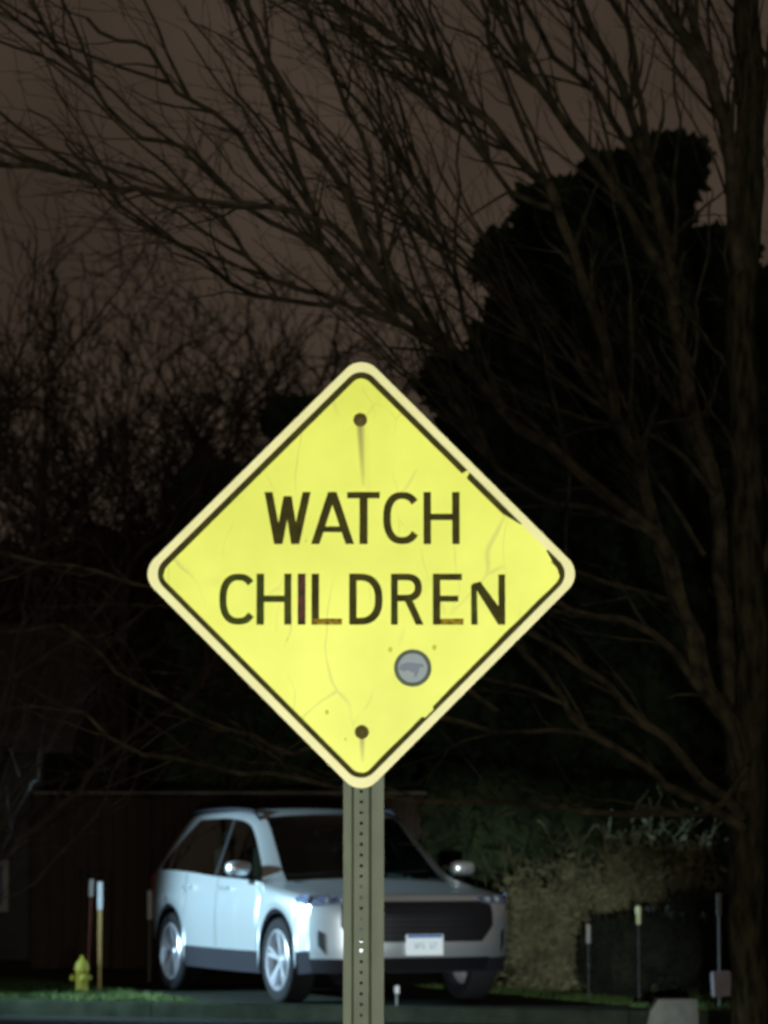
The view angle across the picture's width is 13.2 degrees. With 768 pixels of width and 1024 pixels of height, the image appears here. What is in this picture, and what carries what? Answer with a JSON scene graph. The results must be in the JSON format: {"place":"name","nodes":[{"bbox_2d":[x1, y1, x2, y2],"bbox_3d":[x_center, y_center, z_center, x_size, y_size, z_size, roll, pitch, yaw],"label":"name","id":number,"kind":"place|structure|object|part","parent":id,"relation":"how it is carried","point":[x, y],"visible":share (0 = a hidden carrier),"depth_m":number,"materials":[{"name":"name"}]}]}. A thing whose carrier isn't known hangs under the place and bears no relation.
{"place":"outdoors","nodes":[
{"label":"outdoors","id":0,"kind":"place"},
{"bbox_2d":[0,614,173,899],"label":"bare tree","id":1,"kind":"object","parent":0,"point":[38,768],"visible":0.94,"depth_m":27.05,"materials":[{"name":"brown plant"}]},
{"bbox_2d":[0,1015,486,1023],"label":"road","id":2,"kind":"structure","parent":0,"point":[22,1019],"depth_m":27.84,"materials":[{"name":"grey asphalt"}]},
{"bbox_2d":[0,999,730,1023],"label":"kerb","id":3,"kind":"structure","parent":2,"relation":"on","point":[487,1015],"depth_m":28.01,"materials":[{"name":"concrete"}]},
{"bbox_2d":[0,0,767,1023],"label":"bare tree","id":4,"kind":"object","parent":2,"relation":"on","point":[738,708],"visible":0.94,"depth_m":21.30,"materials":[{"name":"brown plant"}]},
{"bbox_2d":[644,998,697,1023],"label":"concrete block","id":5,"kind":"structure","parent":2,"relation":"on","point":[672,1010],"depth_m":26.69,"materials":[{"name":"grey concrete"}]},
{"bbox_2d":[0,966,647,1009],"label":"driveway","id":6,"kind":"structure","parent":0,"point":[229,986],"depth_m":30.69,"materials":[{"name":"grey asphalt"}]},
{"bbox_2d":[151,807,505,1002],"bbox_3d":[-0.575,3.525,30.127,2.374,1.689,4.716,2,-6,-23],"label":"parked car","id":7,"kind":"object","parent":6,"relation":"on","point":[241,889],"visible":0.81,"depth_m":29.09,"materials":[{"name":"paint"}]},
{"bbox_3d":[-1.730,3.104,30.760,0.221,0.525,1.488,2,-6,-23],"label":"side window","id":8,"kind":"part","parent":7,"relation":"part of","materials":[{"name":"black glass"}]},
{"bbox_3d":[-1.203,3.006,29.514,0.215,0.561,1.229,2,-6,-23],"label":"side window","id":9,"kind":"part","parent":7,"relation":"part of","materials":[{"name":"black glass"}]},
{"bbox_2d":[0,938,729,1010],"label":"lawn","id":10,"kind":"structure","parent":0,"point":[411,979],"depth_m":33.11,"materials":[{"name":"green plant"}]},
{"bbox_2d":[0,623,129,959],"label":"house","id":11,"kind":"structure","parent":10,"relation":"on","point":[15,927],"depth_m":40.07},
{"bbox_2d":[0,860,8,911],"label":"window","id":12,"kind":"structure","parent":11,"relation":"in","point":[4,867],"depth_m":39.69,"materials":[{"name":"grey glass"}]},
{"bbox_2d":[69,955,91,992],"bbox_3d":[-2.802,4.264,30.622,0.199,0.347,0.185,-2,-6,17],"label":"fire hydrant","id":13,"kind":"object","parent":10,"relation":"on","point":[81,977],"visible":0.94,"depth_m":30.58,"materials":[{"name":"yellow metal"}]},
{"bbox_2d":[87,879,93,974],"bbox_3d":[-2.757,3.978,31.057,0.042,1.085,0.021,2,-6,0],"label":"marker post","id":14,"kind":"object","parent":10,"relation":"on","point":[91,884],"visible":0.88,"depth_m":31.07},
{"bbox_2d":[0,378,185,824],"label":"bare tree","id":15,"kind":"object","parent":10,"relation":"on","point":[58,504],"visible":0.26,"depth_m":47.78,"materials":[{"name":"brown plant"}]},
{"bbox_2d":[98,882,102,991],"bbox_3d":[-2.632,3.959,30.757,0.046,1.061,0.016,0,-6,0],"label":"marker post","id":16,"kind":"object","parent":10,"relation":"on","point":[100,896],"visible":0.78,"depth_m":30.76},
{"bbox_2d":[0,351,273,903],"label":"bare tree","id":17,"kind":"object","parent":10,"relation":"on","point":[181,447],"visible":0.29,"depth_m":44.97,"materials":[{"name":"brown plant"}]},
{"bbox_2d":[147,890,152,981],"bbox_3d":[-2.325,4.234,32.941,0.050,0.956,0.029,0,-6,0],"label":"marker post","id":18,"kind":"object","parent":10,"relation":"on","point":[149,905],"visible":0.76,"depth_m":32.94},
{"bbox_2d":[0,103,313,860],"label":"bare tree","id":19,"kind":"object","parent":10,"relation":"on","point":[46,819],"visible":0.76,"depth_m":33.02,"materials":[{"name":"brown plant"}]},
{"bbox_2d":[0,243,353,727],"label":"bare tree","id":20,"kind":"object","parent":10,"relation":"on","point":[52,274],"visible":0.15,"depth_m":56.69,"materials":[{"name":"brown plant"}]},
{"bbox_2d":[0,271,386,913],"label":"bare tree","id":21,"kind":"object","parent":10,"relation":"on","point":[123,735],"visible":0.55,"depth_m":40.04,"materials":[{"name":"brown plant"}]},
{"bbox_2d":[0,233,412,795],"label":"bare tree","id":22,"kind":"object","parent":10,"relation":"on","point":[165,445],"visible":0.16,"depth_m":49.57,"materials":[{"name":"brown plant"}]},
{"bbox_2d":[0,274,434,733],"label":"bare tree","id":23,"kind":"object","parent":10,"relation":"on","point":[359,341],"visible":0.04,"depth_m":59.84,"materials":[{"name":"brown plant"}]},
{"bbox_2d":[21,293,426,780],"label":"bare tree","id":24,"kind":"object","parent":10,"relation":"on","point":[126,355],"visible":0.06,"depth_m":51.27,"materials":[{"name":"brown plant"}]},
{"bbox_2d":[32,791,430,968],"bbox_3d":[-0.930,4.077,36.801,5.926,1.952,0.170,0,-6,0],"label":"wooden fence","id":25,"kind":"object","parent":10,"relation":"on","point":[46,945],"visible":0.38,"depth_m":36.79,"materials":[{"name":"brown wood"}]},
{"bbox_2d":[254,388,326,808],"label":"evergreen tree","id":26,"kind":"object","parent":10,"relation":"on","point":[303,760],"visible":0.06,"depth_m":41.77,"materials":[{"name":"green plant"}]},
{"bbox_2d":[72,159,522,755],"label":"bare tree","id":27,"kind":"object","parent":10,"relation":"on","point":[258,343],"visible":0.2,"depth_m":46.35,"materials":[{"name":"brown plant"}]},
{"bbox_2d":[0,976,729,1010],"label":"grass","id":28,"kind":"structure","parent":10,"relation":"on","point":[129,995],"depth_m":29.72,"materials":[{"name":"green plant"}]},
{"bbox_2d":[307,742,428,839],"bbox_3d":[-0.184,2.455,39.919,1.709,6.893,1.790,0,-6,0],"label":"evergreen tree","id":29,"kind":"object","parent":10,"relation":"on","point":[396,778],"visible":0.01,"depth_m":39.74,"materials":[{"name":"green plant"}]},
{"bbox_2d":[395,986,398,1005],"bbox_3d":[0.109,4.094,27.929,0.040,0.219,0.019,0,-6,0],"label":"ground peg","id":30,"kind":"object","parent":10,"relation":"on","point":[396,990],"visible":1,"depth_m":27.93,"materials":[{"name":"white plastic"}]},
{"bbox_2d":[412,344,482,972],"bbox_3d":[0.861,1.696,36.010,1.298,7.087,1.402,0,-6,0],"label":"evergreen tree","id":31,"kind":"object","parent":10,"relation":"on","point":[454,774],"visible":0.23,"depth_m":35.50,"materials":[{"name":"green plant"}]},
{"bbox_2d":[453,220,538,976],"bbox_3d":[1.347,1.097,35.118,1.288,8.451,1.183,0,-6,0],"label":"evergreen tree","id":32,"kind":"object","parent":10,"relation":"on","point":[507,665],"visible":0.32,"depth_m":34.84,"materials":[{"name":"green plant"}]},
{"bbox_2d":[459,834,606,992],"bbox_3d":[1.498,3.947,30.958,1.601,1.881,1.136,0,-6,0],"label":"shrub","id":33,"kind":"object","parent":10,"relation":"on","point":[539,939],"visible":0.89,"depth_m":30.87,"materials":[{"name":"green plant"}]},
{"bbox_2d":[490,168,604,975],"bbox_3d":[1.797,0.875,34.539,1.397,9.047,1.299,0,-6,0],"label":"evergreen tree","id":34,"kind":"object","parent":10,"relation":"on","point":[531,762],"visible":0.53,"depth_m":34.32,"materials":[{"name":"green plant"}]},
{"bbox_2d":[586,924,590,997],"bbox_3d":[1.788,3.961,29.048,0.040,0.710,0.014,0,-6,0],"label":"marker post","id":35,"kind":"object","parent":10,"relation":"on","point":[588,935],"visible":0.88,"depth_m":29.06,"materials":[{"name":"black plastic"}]},
{"bbox_2d":[502,816,677,988],"bbox_3d":[2.044,3.782,31.637,1.850,1.894,1.307,0,-6,0],"label":"shrub","id":36,"kind":"object","parent":10,"relation":"on","point":[610,894],"visible":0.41,"depth_m":31.50,"materials":[{"name":"green plant"}]},
{"bbox_2d":[555,146,648,903],"bbox_3d":[2.398,0.828,34.350,1.289,9.461,1.239,0,-6,0],"label":"evergreen tree","id":37,"kind":"object","parent":10,"relation":"on","point":[594,541],"visible":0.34,"depth_m":34.11,"materials":[{"name":"green plant"}]},
{"bbox_2d":[636,906,640,1001],"bbox_3d":[2.212,3.862,28.857,0.042,0.869,0.015,0,-6,0],"label":"marker post","id":38,"kind":"object","parent":10,"relation":"on","point":[638,915],"visible":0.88,"depth_m":28.88,"materials":[{"name":"black plastic"}]},
{"bbox_2d":[575,905,728,999],"bbox_3d":[2.377,3.953,29.550,1.363,0.928,1.042,0,-6,0],"label":"evergreen shrub","id":39,"kind":"object","parent":10,"relation":"on","point":[682,951],"visible":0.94,"depth_m":29.28,"materials":[{"name":"green plant"}]},
{"bbox_2d":[601,125,728,907],"bbox_3d":[2.899,0.639,34.111,1.328,9.326,1.350,0,-6,0],"label":"evergreen tree","id":40,"kind":"object","parent":10,"relation":"on","point":[654,678],"visible":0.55,"depth_m":33.90,"materials":[{"name":"green plant"}]},
{"bbox_2d":[580,784,767,984],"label":"shrub","id":41,"kind":"object","parent":10,"relation":"on","point":[683,883],"visible":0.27,"depth_m":32.23,"materials":[{"name":"green plant"}]},
{"bbox_2d":[650,890,731,995],"bbox_3d":[2.905,3.974,30.352,1.103,1.048,0.843,0,-6,0],"label":"evergreen shrub","id":42,"kind":"object","parent":10,"relation":"on","point":[687,906],"visible":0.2,"depth_m":30.16,"materials":[{"name":"green plant"}]},
{"bbox_2d":[716,893,721,1006],"bbox_3d":[2.776,3.655,27.471,0.044,0.998,0.025,0,-6,0],"label":"marker post","id":43,"kind":"object","parent":10,"relation":"on","point":[719,905],"visible":0.88,"depth_m":27.48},
{"bbox_2d":[711,971,730,996],"bbox_3d":[2.781,3.890,27.367,0.165,0.210,0.060,-2,-5,-8],"label":"utility box","id":44,"kind":"object","parent":43,"relation":"attached to","point":[720,983],"visible":0.83,"depth_m":27.34,"materials":[{"name":"grey metal"}]},
{"bbox_2d":[701,218,765,856],"bbox_3d":[3.774,1.175,36.064,1.059,8.856,1.025,0,-6,0],"label":"evergreen tree","id":45,"kind":"object","parent":10,"relation":"on","point":[717,229],"visible":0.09,"depth_m":36.23,"materials":[{"name":"green plant"}]},
{"bbox_2d":[704,262,767,965],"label":"evergreen tree","id":46,"kind":"object","parent":10,"relation":"on","point":[721,286],"visible":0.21,"depth_m":34.98,"materials":[{"name":"green plant"}]},
{"bbox_2d":[0,0,767,649],"label":"sky","id":47,"kind":"structure","parent":0,"point":[180,49],"materials":[{"name":"grey"}]},
{"label":"verge","id":48,"kind":"structure","parent":0,"visible":0},
{"bbox_2d":[148,362,574,1023],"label":"warning sign","id":49,"kind":"object","parent":48,"relation":"on","point":[360,574],"visible":1,"depth_m":8.02,"materials":[{"name":"yellow metal"}]}
]}

